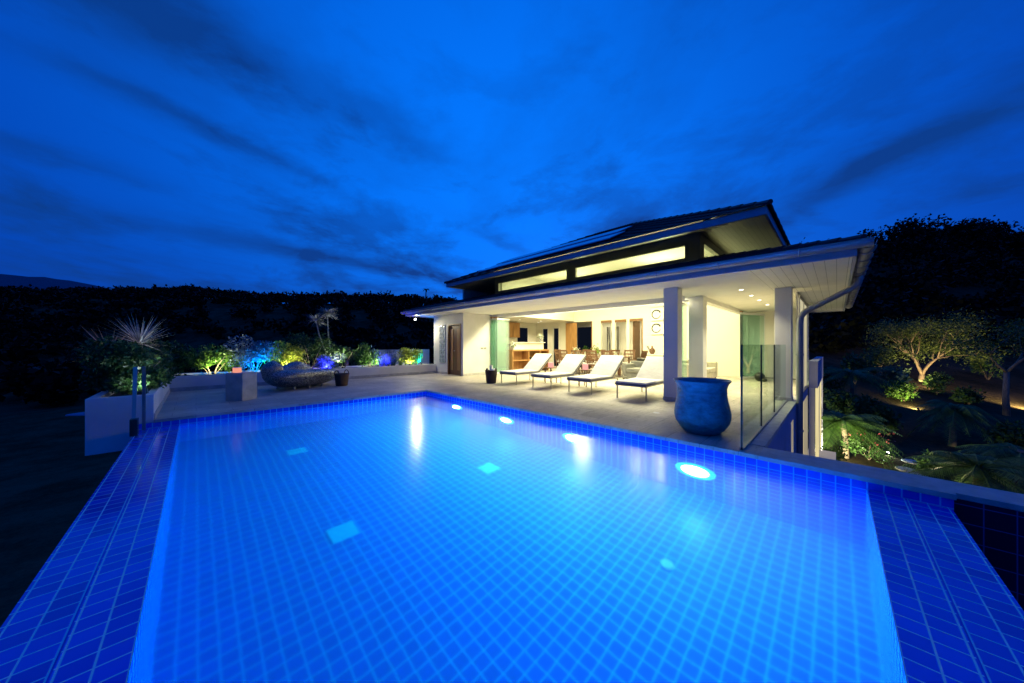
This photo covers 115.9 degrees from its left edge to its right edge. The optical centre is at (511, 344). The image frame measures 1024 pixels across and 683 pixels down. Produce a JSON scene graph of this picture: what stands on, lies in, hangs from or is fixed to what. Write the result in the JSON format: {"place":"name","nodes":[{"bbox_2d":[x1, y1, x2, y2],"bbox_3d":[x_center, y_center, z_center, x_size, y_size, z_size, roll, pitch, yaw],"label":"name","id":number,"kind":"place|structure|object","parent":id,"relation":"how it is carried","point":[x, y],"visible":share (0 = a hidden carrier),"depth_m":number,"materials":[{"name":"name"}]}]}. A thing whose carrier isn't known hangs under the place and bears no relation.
{"place":"outdoors","nodes":[
{"label":"outdoors","id":0,"kind":"place"},
{"bbox_2d":[0,274,111,289],"bbox_3d":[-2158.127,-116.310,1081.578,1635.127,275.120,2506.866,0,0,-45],"label":"mountain","id":1,"kind":"structure","parent":0,"point":[18,281],"depth_m":1076.77,"materials":[{"name":"black"}]},
{"bbox_2d":[377,350,390,366],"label":"ornamental grass","id":2,"kind":"object","parent":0,"point":[386,360],"depth_m":13.29,"materials":[{"name":"blue plant"}]},
{"bbox_2d":[388,354,405,365],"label":"ornamental grass","id":3,"kind":"object","parent":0,"point":[393,361],"depth_m":13.58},
{"bbox_2d":[154,366,808,458],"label":"terrace","id":4,"kind":"structure","parent":0,"point":[629,409],"depth_m":7.30,"materials":[{"name":"stone"}]},
{"bbox_2d":[65,381,169,455],"bbox_3d":[-8.521,1.260,7.256,0.975,0.860,6.300,0,0,-45],"label":"corner planter","id":5,"kind":"object","parent":4,"relation":"on","point":[107,415],"visible":0.66,"depth_m":5.06,"materials":[{"name":"concrete"}]},
{"bbox_2d":[51,326,136,363],"bbox_3d":[-7.457,0.285,5.949,1.302,1.330,1.213,0,0,-3],"label":"yucca","id":6,"kind":"object","parent":5,"relation":"in","point":[93,335],"visible":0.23,"depth_m":5.88,"materials":[{"name":"green plant"}]},
{"bbox_2d":[72,335,175,394],"bbox_3d":[-6.871,0.393,5.733,1.188,1.104,1.640,0,0,-45],"label":"round bush","id":7,"kind":"object","parent":5,"relation":"on","point":[113,363],"visible":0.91,"depth_m":5.42,"materials":[{"name":"green plant"}]},
{"bbox_2d":[108,314,173,390],"bbox_3d":[-7.425,0.152,6.407,1.177,1.597,1.428,0,0,12],"label":"yucca","id":8,"kind":"object","parent":5,"relation":"on","point":[139,337],"visible":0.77,"depth_m":6.31,"materials":[{"name":"green plant"}]},
{"bbox_2d":[150,346,178,383],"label":"leafy shrub","id":9,"kind":"object","parent":5,"relation":"on","point":[161,357],"visible":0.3,"depth_m":7.19,"materials":[{"name":"green plant"}]},
{"bbox_2d":[158,356,177,368],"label":"leafy shrub","id":10,"kind":"object","parent":5,"relation":"on","point":[172,363],"visible":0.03,"depth_m":8.42,"materials":[{"name":"green plant"}]},
{"bbox_2d":[226,372,256,400],"bbox_3d":[-6.158,0.940,7.298,0.400,0.620,0.380,0,0,3],"label":"stone pedestal","id":11,"kind":"object","parent":4,"relation":"on","point":[241,386],"visible":0.89,"depth_m":7.12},
{"bbox_2d":[232,367,241,372],"bbox_3d":[-6.200,0.570,7.228,0.120,0.118,0.120,0,0,3],"label":"candle holder","id":12,"kind":"object","parent":11,"relation":"on","point":[237,369],"visible":1,"depth_m":7.18,"materials":[{"name":"white paint"}]},
{"bbox_2d":[261,361,337,389],"bbox_3d":[-6.210,0.841,9.467,1.230,0.817,2.286,0,0,11],"label":"mosaic daybed","id":13,"kind":"object","parent":4,"relation":"on","point":[277,375],"visible":0.99,"depth_m":8.77,"materials":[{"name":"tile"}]},
{"bbox_2d":[169,363,435,391],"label":"planter wall","id":14,"kind":"structure","parent":4,"relation":"on","point":[196,381],"depth_m":11.33,"materials":[{"name":"concrete"}]},
{"bbox_2d":[145,337,193,375],"bbox_3d":[-9.487,0.392,8.858,1.038,1.222,1.033,0,0,-45],"label":"leafy shrub","id":15,"kind":"object","parent":14,"relation":"on","point":[181,348],"visible":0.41,"depth_m":8.79,"materials":[{"name":"green plant"}]},
{"bbox_2d":[173,342,246,374],"bbox_3d":[-9.022,0.457,9.586,1.775,1.057,1.024,0,0,-68],"label":"leafy shrub","id":16,"kind":"object","parent":14,"relation":"on","point":[206,356],"visible":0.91,"depth_m":9.43,"materials":[{"name":"green plant"}]},
{"bbox_2d":[223,334,282,371],"bbox_3d":[-8.288,0.319,10.307,1.510,1.332,1.140,0,0,-45],"label":"leafy shrub","id":17,"kind":"object","parent":14,"relation":"on","point":[260,351],"visible":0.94,"depth_m":10.11,"materials":[{"name":"blue plant"}]},
{"bbox_2d":[262,340,307,365],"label":"leafy shrub","id":18,"kind":"object","parent":14,"relation":"on","point":[286,356],"visible":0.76,"depth_m":10.69,"materials":[{"name":"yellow plant"}]},
{"bbox_2d":[280,331,339,368],"bbox_3d":[-7.296,0.247,11.551,1.925,1.477,1.116,0,0,-45],"label":"leafy shrub","id":19,"kind":"object","parent":14,"relation":"on","point":[310,347],"visible":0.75,"depth_m":11.50,"materials":[{"name":"green plant"}]},
{"bbox_2d":[307,314,328,368],"bbox_3d":[-7.119,-0.080,11.711,0.883,2.162,0.948,0,0,-25],"label":"dracaena","id":20,"kind":"object","parent":14,"relation":"in","point":[316,319],"visible":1,"depth_m":11.72,"materials":[{"name":"green plant"}]},
{"bbox_2d":[315,306,336,354],"bbox_3d":[-6.901,-0.218,11.997,0.926,2.437,0.923,0,0,-45],"label":"dracaena","id":21,"kind":"object","parent":14,"relation":"in","point":[327,313],"visible":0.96,"depth_m":11.96,"materials":[{"name":"green plant"}]},
{"bbox_2d":[314,353,346,368],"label":"leafy shrub","id":22,"kind":"object","parent":14,"relation":"on","point":[329,362],"visible":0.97,"depth_m":11.49,"materials":[{"name":"blue plant"}]},
{"bbox_2d":[322,345,357,367],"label":"leafy shrub","id":23,"kind":"object","parent":14,"relation":"on","point":[340,349],"visible":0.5,"depth_m":12.44,"materials":[{"name":"green plant"}]},
{"bbox_2d":[353,342,381,366],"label":"leafy shrub","id":24,"kind":"object","parent":14,"relation":"on","point":[364,356],"visible":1,"depth_m":12.57,"materials":[{"name":"green plant"}]},
{"bbox_2d":[396,347,422,364],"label":"leafy shrub","id":25,"kind":"object","parent":14,"relation":"on","point":[413,357],"visible":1,"depth_m":13.73,"materials":[{"name":"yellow plant"}]},
{"bbox_2d":[334,369,348,385],"bbox_3d":[-5.199,1.009,9.787,0.440,0.482,0.428,0,0,-45],"label":"handled basket","id":26,"kind":"object","parent":4,"relation":"on","point":[341,379],"visible":0.99,"depth_m":9.64,"materials":[{"name":"wicker"}]},
{"bbox_2d":[485,368,496,383],"bbox_3d":[-0.675,1.000,10.456,0.420,0.500,0.420,0,0,-45],"label":"wicker bin","id":27,"kind":"object","parent":4,"relation":"on","point":[491,377],"visible":0.94,"depth_m":10.31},
{"bbox_2d":[0,392,1023,682],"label":"swimming pool","id":28,"kind":"structure","parent":4,"relation":"in","point":[952,556],"depth_m":1.99,"materials":[{"name":"tile"}]},
{"bbox_2d":[129,366,145,436],"bbox_3d":[-5.852,0.865,4.990,0.117,1.030,0.452,0,0,-38],"label":"steel handrail","id":29,"kind":"object","parent":28,"relation":"on","point":[133,425],"visible":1,"depth_m":5.01,"materials":[{"name":"silver metal"}]},
{"bbox_2d":[127,395,906,682],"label":"pool water","id":30,"kind":"structure","parent":28,"relation":"in","point":[422,539],"depth_m":2.04,"materials":[{"name":"liquid"}]},
{"bbox_2d":[503,342,548,369],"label":"kitchen island","id":31,"kind":"structure","parent":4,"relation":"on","point":[519,355],"depth_m":14.92,"materials":[{"name":"brown wood"}]},
{"bbox_2d":[499,353,552,384],"bbox_3d":[0.546,0.782,10.791,1.972,0.936,0.720,0,0,-45],"label":"sun lounger","id":32,"kind":"object","parent":4,"relation":"on","point":[537,362],"visible":0.91,"depth_m":10.88,"materials":[{"name":"fabric"}]},
{"bbox_2d":[544,367,556,382],"bbox_3d":[1.276,0.998,10.527,0.340,0.505,0.300,0,0,-45],"label":"side table","id":33,"kind":"object","parent":4,"relation":"on","point":[550,368],"visible":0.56,"depth_m":10.50,"materials":[{"name":"brown wood"}]},
{"bbox_2d":[554,349,561,366],"bbox_3d":[2.287,0.735,14.629,0.485,1.031,0.600,0,0,-45],"label":"dining chair","id":34,"kind":"object","parent":4,"relation":"on","point":[556,354],"visible":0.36,"depth_m":14.69,"materials":[{"name":"brown wood"}]},
{"bbox_2d":[531,354,587,389],"bbox_3d":[1.501,0.782,9.823,1.972,0.936,0.720,0,0,-45],"label":"sun lounger","id":35,"kind":"object","parent":4,"relation":"on","point":[569,364],"visible":0.94,"depth_m":9.90,"materials":[{"name":"fabric"}]},
{"bbox_2d":[558,350,567,363],"bbox_3d":[2.308,0.735,13.638,0.600,1.031,0.485,0,0,-45],"label":"dining chair","id":36,"kind":"object","parent":4,"relation":"on","point":[562,354],"visible":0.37,"depth_m":13.52,"materials":[{"name":"brown wood"}]},
{"bbox_2d":[571,350,588,373],"bbox_3d":[2.786,0.735,13.154,0.600,1.031,0.485,0,0,-45],"label":"dining chair","id":37,"kind":"object","parent":4,"relation":"on","point":[575,351],"visible":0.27,"depth_m":13.03,"materials":[{"name":"brown wood"}]},
{"bbox_2d":[579,369,591,386],"bbox_3d":[2.195,0.998,9.595,0.340,0.505,0.300,0,0,-45],"label":"side table","id":38,"kind":"object","parent":4,"relation":"on","point":[584,374],"visible":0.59,"depth_m":9.57,"materials":[{"name":"white wood"}]},
{"bbox_2d":[585,350,598,372],"bbox_3d":[3.263,0.735,12.670,0.600,1.031,0.485,0,0,-45],"label":"dining chair","id":39,"kind":"object","parent":4,"relation":"on","point":[593,363],"visible":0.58,"depth_m":12.52,"materials":[{"name":"brown wood"}]},
{"bbox_2d":[567,355,626,394],"bbox_3d":[2.400,0.782,8.912,1.972,0.936,0.720,0,0,-45],"label":"sun lounger","id":40,"kind":"object","parent":4,"relation":"on","point":[606,367],"visible":0.98,"depth_m":9.02,"materials":[{"name":"fabric"}]},
{"bbox_2d":[564,355,631,375],"bbox_3d":[3.523,0.860,13.375,0.900,0.780,2.700,0,0,-45],"label":"dining table","id":41,"kind":"object","parent":4,"relation":"on","point":[628,357],"visible":0.22,"depth_m":12.73,"materials":[{"name":"brown wood"}]},
{"bbox_2d":[601,350,619,377],"bbox_3d":[3.741,0.735,12.186,0.600,1.031,0.485,0,0,-45],"label":"dining chair","id":42,"kind":"object","parent":4,"relation":"on","point":[610,354],"visible":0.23,"depth_m":12.07,"materials":[{"name":"brown wood"}]},
{"bbox_2d":[621,350,635,364],"bbox_3d":[4.709,0.735,13.141,0.600,1.031,0.485,0,0,-45],"label":"dining chair","id":43,"kind":"object","parent":4,"relation":"on","point":[628,354],"visible":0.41,"depth_m":13.27,"materials":[{"name":"brown wood"}]},
{"bbox_2d":[622,361,643,378],"bbox_3d":[4.389,0.910,10.859,0.900,0.680,1.000,0,0,-45],"label":"armchair","id":44,"kind":"object","parent":4,"relation":"on","point":[631,369],"visible":0.42,"depth_m":10.82,"materials":[{"name":"beige fabric"}]},
{"bbox_2d":[627,350,647,362],"bbox_3d":[4.759,0.735,12.122,0.485,1.031,0.600,0,0,-45],"label":"dining chair","id":45,"kind":"object","parent":4,"relation":"on","point":[643,354],"visible":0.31,"depth_m":11.97,"materials":[{"name":"brown wood"}]},
{"bbox_2d":[400,199,877,459],"bbox_3d":[3.732,0.080,12.907,13.560,9.540,13.960,0,0,-45],"label":"villa","id":46,"kind":"object","parent":4,"relation":"on","point":[709,278],"visible":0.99,"depth_m":9.16,"materials":[{"name":"paint"}]},
{"bbox_2d":[439,325,445,362],"bbox_3d":[-2.985,-0.040,13.769,0.035,1.620,0.480,0,0,-45],"label":"glass block window","id":47,"kind":"structure","parent":46,"relation":"in","point":[442,328],"depth_m":13.74,"materials":[{"name":"glass"}]},
{"bbox_2d":[450,325,459,374],"bbox_3d":[-2.341,0.220,13.182,0.102,2.040,0.820,0,0,-45],"label":"door","id":48,"kind":"structure","parent":46,"relation":"in","point":[454,329],"depth_m":13.18,"materials":[{"name":"brown wood"}]},
{"bbox_2d":[498,350,505,366],"bbox_3d":[-0.062,0.740,17.922,3.320,0.860,0.570,0,0,-45],"label":"glass panel","id":49,"kind":"object","parent":46,"relation":"on","point":[501,358],"visible":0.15,"depth_m":17.07,"materials":[{"name":"green glass"}]},
{"bbox_2d":[502,322,519,337],"bbox_3d":[-0.059,-0.830,18.076,1.100,0.840,0.355,0,0,-45],"label":"wall cabinet","id":50,"kind":"object","parent":46,"relation":"attached to","point":[511,329],"depth_m":17.86,"materials":[{"name":"white wood"}]},
{"bbox_2d":[506,322,512,336],"bbox_3d":[-0.139,-0.830,17.765,0.530,0.820,0.023,0,0,-45],"label":"door","id":51,"kind":"structure","parent":50,"relation":"in","point":[509,325],"depth_m":17.75,"materials":[{"name":"wood"}]},
{"bbox_2d":[513,323,519,336],"bbox_3d":[0.253,-0.830,18.151,0.530,0.820,0.023,0,0,-45],"label":"door","id":52,"kind":"structure","parent":50,"relation":"in","point":[516,326],"depth_m":18.14,"materials":[{"name":"brown wood"}]},
{"bbox_2d":[516,327,528,341],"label":"window","id":53,"kind":"structure","parent":46,"relation":"in","point":[524,331],"depth_m":19.03,"materials":[{"name":"white paint"}]},
{"bbox_2d":[498,268,567,291],"bbox_3d":[0.694,-2.475,12.580,0.085,0.410,3.660,0,0,-45],"label":"clerestory window","id":54,"kind":"structure","parent":46,"relation":"in","point":[566,270],"depth_m":12.34,"materials":[{"name":"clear glass"}]},
{"bbox_2d":[542,327,547,348],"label":"window","id":55,"kind":"structure","parent":46,"relation":"in","point":[544,329],"depth_m":19.39,"materials":[{"name":"glass"}]},
{"bbox_2d":[553,327,558,365],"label":"window","id":56,"kind":"structure","parent":46,"relation":"in","point":[555,329],"depth_m":18.85,"materials":[{"name":"glass"}]},
{"bbox_2d":[566,323,576,353],"bbox_3d":[3.316,0.015,17.932,0.045,2.450,0.720,0,0,-45],"label":"interior door","id":57,"kind":"structure","parent":46,"relation":"in","point":[571,328],"depth_m":17.89,"materials":[{"name":"brown wood"}]},
{"bbox_2d":[577,326,590,360],"bbox_3d":[4.429,0.070,19.086,0.070,2.360,1.240,0,0,-45],"label":"window","id":58,"kind":"structure","parent":46,"relation":"in","point":[584,332],"depth_m":19.19,"materials":[{"name":"glass"}]},
{"bbox_2d":[606,326,619,355],"bbox_3d":[5.619,0.000,17.830,0.080,2.100,0.800,0,0,-45],"label":"window","id":59,"kind":"structure","parent":46,"relation":"attached to","point":[608,338],"depth_m":17.89,"materials":[{"name":"glass"}]},
{"bbox_2d":[574,244,686,278],"bbox_3d":[3.426,-2.475,9.810,0.085,0.410,3.560,0,0,-45],"label":"clerestory window","id":60,"kind":"structure","parent":46,"relation":"in","point":[684,245],"depth_m":9.59,"materials":[{"name":"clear glass"}]},
{"bbox_2d":[633,321,639,359],"bbox_3d":[6.211,0.035,15.991,0.700,2.410,0.050,0,0,-45],"label":"interior door","id":61,"kind":"structure","parent":46,"relation":"in","point":[636,324],"depth_m":15.94,"materials":[{"name":"brown wood"}]},
{"bbox_2d":[651,308,663,320],"bbox_3d":[6.654,-1.380,14.553,0.059,0.560,0.660,0,0,-45],"label":"canvas print","id":62,"kind":"object","parent":46,"relation":"attached to","point":[657,314],"visible":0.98,"depth_m":14.56,"materials":[{"name":"white paint"}]},
{"bbox_2d":[651,322,663,333],"bbox_3d":[6.654,-0.750,14.553,0.059,0.560,0.660,0,0,-45],"label":"canvas print","id":63,"kind":"object","parent":46,"relation":"attached to","point":[657,327],"visible":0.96,"depth_m":14.56,"materials":[{"name":"white paint"}]},
{"bbox_2d":[703,242,719,256],"bbox_3d":[6.609,-2.510,10.067,4.350,0.440,0.085,0,0,-45],"label":"clerestory window","id":64,"kind":"structure","parent":46,"relation":"in","point":[705,245],"depth_m":8.97,"materials":[{"name":"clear glass"}]},
{"bbox_2d":[790,419,793,452],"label":"lower window","id":65,"kind":"structure","parent":46,"relation":"in","point":[792,423],"depth_m":6.41,"materials":[{"name":"white paint"}]},
{"bbox_2d":[799,295,807,390],"bbox_3d":[7.935,0.025,8.724,2.830,2.450,0.030,0,0,-45],"label":"downspout","id":66,"kind":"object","parent":46,"relation":"in","point":[802,306],"depth_m":9.36,"materials":[{"name":"white paint"}]},
{"bbox_2d":[803,395,807,454],"bbox_3d":[7.618,3.025,8.439,3.300,3.050,0.100,0,0,-45],"label":"lower window","id":67,"kind":"structure","parent":46,"relation":"in","point":[805,403],"depth_m":9.55,"materials":[{"name":"white paint"}]},
{"bbox_2d":[815,382,820,456],"bbox_3d":[10.955,2.730,11.428,4.930,2.840,0.030,0,0,-45],"label":"lower window","id":68,"kind":"structure","parent":46,"relation":"in","point":[817,390],"depth_m":10.56,"materials":[{"name":"white paint"}]},
{"bbox_2d":[615,356,663,401],"bbox_3d":[3.362,0.782,7.936,1.972,0.936,0.720,0,0,-45],"label":"sun lounger","id":69,"kind":"object","parent":4,"relation":"on","point":[650,373],"visible":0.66,"depth_m":8.00,"materials":[{"name":"fabric"}]},
{"bbox_2d":[646,354,663,356],"bbox_3d":[6.560,0.815,14.334,0.470,0.770,1.400,0,0,-45],"label":"console table","id":70,"kind":"object","parent":4,"relation":"on","point":[660,355],"visible":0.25,"depth_m":14.20,"materials":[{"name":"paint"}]},
{"bbox_2d":[682,359,717,377],"bbox_3d":[6.264,0.890,10.952,1.900,0.720,0.900,0,0,-45],"label":"sofa","id":71,"kind":"object","parent":4,"relation":"on","point":[712,369],"visible":0.19,"depth_m":10.81,"materials":[{"name":"beige fabric"}]},
{"bbox_2d":[673,377,731,435],"bbox_3d":[2.716,0.875,4.597,0.725,0.750,0.724,0,0,-45],"label":"ceramic jar","id":72,"kind":"object","parent":4,"relation":"on","point":[702,406],"visible":1,"depth_m":4.33,"materials":[{"name":"blue ceramic"}]},
{"bbox_2d":[754,372,766,381],"bbox_3d":[8.478,1.100,10.908,0.350,0.320,0.368,0,0,-45],"label":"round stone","id":73,"kind":"object","parent":4,"relation":"on","point":[757,377],"visible":0.81,"depth_m":10.83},
{"bbox_2d":[739,345,786,449],"bbox_3d":[4.377,0.635,5.433,4.637,1.270,0.060,0,0,-45],"label":"glass balustrade","id":74,"kind":"object","parent":4,"relation":"on","point":[752,436],"visible":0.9,"depth_m":4.78,"materials":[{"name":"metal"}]},
{"bbox_2d":[0,245,1023,626],"bbox_3d":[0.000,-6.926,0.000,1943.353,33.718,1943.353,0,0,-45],"label":"ground","id":75,"kind":"structure","parent":0,"point":[52,475],"depth_m":22.69,"materials":[{"name":"plant"}]},
{"bbox_2d":[0,283,456,406],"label":"forest","id":76,"kind":"object","parent":75,"relation":"on","point":[52,382],"visible":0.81,"depth_m":87.11,"materials":[{"name":"green plant"}]},
{"bbox_2d":[371,349,428,364],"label":"parapet","id":77,"kind":"structure","parent":75,"relation":"on","point":[425,359],"depth_m":16.32,"materials":[{"name":"white concrete"}]},
{"bbox_2d":[808,364,844,396],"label":"leafy shrub","id":78,"kind":"object","parent":75,"relation":"on","point":[829,384],"visible":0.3,"depth_m":19.69,"materials":[{"name":"green plant"}]},
{"bbox_2d":[820,444,847,460],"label":"leafy shrub","id":79,"kind":"object","parent":75,"relation":"on","point":[840,454],"visible":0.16,"depth_m":11.88,"materials":[{"name":"green plant"}]},
{"bbox_2d":[823,387,858,415],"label":"leafy shrub","id":80,"kind":"object","parent":75,"relation":"on","point":[840,402],"visible":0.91,"depth_m":16.61,"materials":[{"name":"green plant"}]},
{"bbox_2d":[808,367,903,397],"bbox_3d":[20.160,2.520,18.953,3.729,2.495,3.705,0,0,24],"label":"palm tree","id":81,"kind":"object","parent":75,"relation":"on","point":[852,375],"visible":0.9,"depth_m":18.58,"materials":[{"name":"green plant"}]},
{"bbox_2d":[808,409,908,464],"bbox_3d":[13.843,3.850,13.456,3.302,2.192,3.521,0,0,-45],"label":"palm tree","id":82,"kind":"object","parent":75,"relation":"on","point":[837,420],"visible":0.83,"depth_m":12.83,"materials":[{"name":"green plant"}]},
{"bbox_2d":[839,351,877,383],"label":"leafy shrub","id":83,"kind":"object","parent":75,"relation":"on","point":[853,362],"visible":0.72,"depth_m":21.61,"materials":[{"name":"green plant"}]},
{"bbox_2d":[839,429,897,463],"bbox_3d":[14.715,4.170,13.218,1.882,1.226,1.748,0,0,-45],"label":"round bush","id":84,"kind":"object","parent":75,"relation":"on","point":[859,447],"visible":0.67,"depth_m":13.06,"materials":[{"name":"green plant"}]},
{"bbox_2d":[862,344,896,366],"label":"leafy shrub","id":85,"kind":"object","parent":75,"relation":"on","point":[881,346],"visible":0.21,"depth_m":26.05,"materials":[{"name":"green plant"}]},
{"bbox_2d":[861,405,904,430],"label":"leafy shrub","id":86,"kind":"object","parent":75,"relation":"on","point":[890,416],"visible":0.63,"depth_m":15.73,"materials":[{"name":"green plant"}]},
{"bbox_2d":[875,364,913,382],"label":"flowering shrub","id":87,"kind":"object","parent":75,"relation":"on","point":[899,373],"visible":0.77,"depth_m":21.52,"materials":[{"name":"green plant"}]},
{"bbox_2d":[874,323,924,350],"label":"leafy shrub","id":88,"kind":"object","parent":75,"relation":"on","point":[899,339],"visible":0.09,"depth_m":29.43,"materials":[{"name":"green plant"}]},
{"bbox_2d":[879,379,919,401],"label":"leafy shrub","id":89,"kind":"object","parent":75,"relation":"on","point":[905,387],"visible":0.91,"depth_m":19.09,"materials":[{"name":"green plant"}]},
{"bbox_2d":[895,466,918,472],"bbox_3d":[15.049,4.770,12.200,0.620,0.080,0.620,0,0,-45],"label":"stepping stone","id":90,"kind":"object","parent":75,"relation":"on","point":[901,468],"visible":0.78,"depth_m":12.17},
{"bbox_2d":[901,459,916,464],"bbox_3d":[16.115,4.728,12.899,0.620,0.080,0.620,0,0,-45],"label":"stepping stone","id":91,"kind":"object","parent":75,"relation":"on","point":[909,460],"visible":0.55,"depth_m":12.97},
{"bbox_2d":[801,213,1023,356],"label":"hill forest","id":92,"kind":"object","parent":75,"relation":"on","point":[921,289],"visible":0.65,"depth_m":41.22,"materials":[{"name":"green plant"}]},
{"bbox_2d":[919,372,953,394],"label":"leafy shrub","id":93,"kind":"object","parent":75,"relation":"on","point":[936,381],"visible":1,"depth_m":20.39,"materials":[{"name":"green plant"}]},
{"bbox_2d":[912,449,961,476],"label":"leafy shrub","id":94,"kind":"object","parent":75,"relation":"on","point":[921,462],"visible":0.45,"depth_m":11.66,"materials":[{"name":"green plant"}]},
{"bbox_2d":[858,302,1018,381],"bbox_3d":[29.797,0.078,22.665,7.721,5.844,7.942,0,0,-45],"label":"spreading tree","id":95,"kind":"object","parent":75,"relation":"on","point":[909,330],"visible":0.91,"depth_m":22.55,"materials":[{"name":"green plant"}]},
{"bbox_2d":[937,224,966,232],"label":"hilltop tree","id":96,"kind":"object","parent":75,"relation":"on","point":[959,226],"visible":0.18,"depth_m":63.42,"materials":[{"name":"black plant"}]},
{"bbox_2d":[883,461,1023,492],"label":"undergrowth","id":97,"kind":"object","parent":75,"relation":"on","point":[957,473],"visible":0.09,"depth_m":11.37,"materials":[{"name":"green plant"}]},
{"bbox_2d":[907,399,1011,446],"bbox_3d":[19.728,3.611,14.316,2.490,2.175,2.792,0,0,22],"label":"palm tree","id":98,"kind":"object","parent":75,"relation":"on","point":[954,411],"visible":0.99,"depth_m":13.94,"materials":[{"name":"green plant"}]},
{"bbox_2d":[905,450,1023,493],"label":"palm tree","id":99,"kind":"object","parent":75,"relation":"on","point":[980,468],"visible":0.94,"depth_m":9.17,"materials":[{"name":"green plant"}]},
{"bbox_2d":[937,312,994,337],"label":"leafy shrub","id":100,"kind":"object","parent":75,"relation":"on","point":[969,322],"visible":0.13,"depth_m":30.09,"materials":[{"name":"green plant"}]},
{"bbox_2d":[948,385,986,403],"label":"leafy shrub","id":101,"kind":"object","parent":75,"relation":"on","point":[967,395],"visible":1,"depth_m":18.86,"materials":[{"name":"green plant"}]},
{"bbox_2d":[936,316,1023,416],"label":"slim tree","id":102,"kind":"object","parent":75,"relation":"on","point":[1006,409],"visible":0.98,"depth_m":17.39,"materials":[{"name":"green plant"}]},
{"bbox_2d":[966,353,1004,379],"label":"leafy shrub","id":103,"kind":"object","parent":75,"relation":"on","point":[979,367],"visible":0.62,"depth_m":23.90,"materials":[{"name":"green plant"}]},
{"bbox_2d":[970,222,1004,235],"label":"hilltop tree","id":104,"kind":"object","parent":75,"relation":"on","point":[990,225],"visible":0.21,"depth_m":62.85,"materials":[{"name":"black plant"}]},
{"bbox_2d":[955,442,1023,482],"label":"palm tree","id":105,"kind":"object","parent":75,"relation":"on","point":[1010,451],"visible":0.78,"depth_m":11.21,"materials":[{"name":"green plant"}]},
{"bbox_2d":[980,419,1023,449],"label":"leafy shrub","id":106,"kind":"object","parent":75,"relation":"on","point":[1011,434],"visible":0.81,"depth_m":13.38,"materials":[{"name":"green plant"}]},
{"bbox_2d":[996,318,1023,354],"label":"leafy shrub","id":107,"kind":"object","parent":75,"relation":"on","point":[1020,323],"visible":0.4,"depth_m":28.87,"materials":[{"name":"green plant"}]},
{"bbox_2d":[0,0,1023,304],"label":"sky","id":108,"kind":"structure","parent":0,"point":[400,147],"materials":[{"name":"blue"}]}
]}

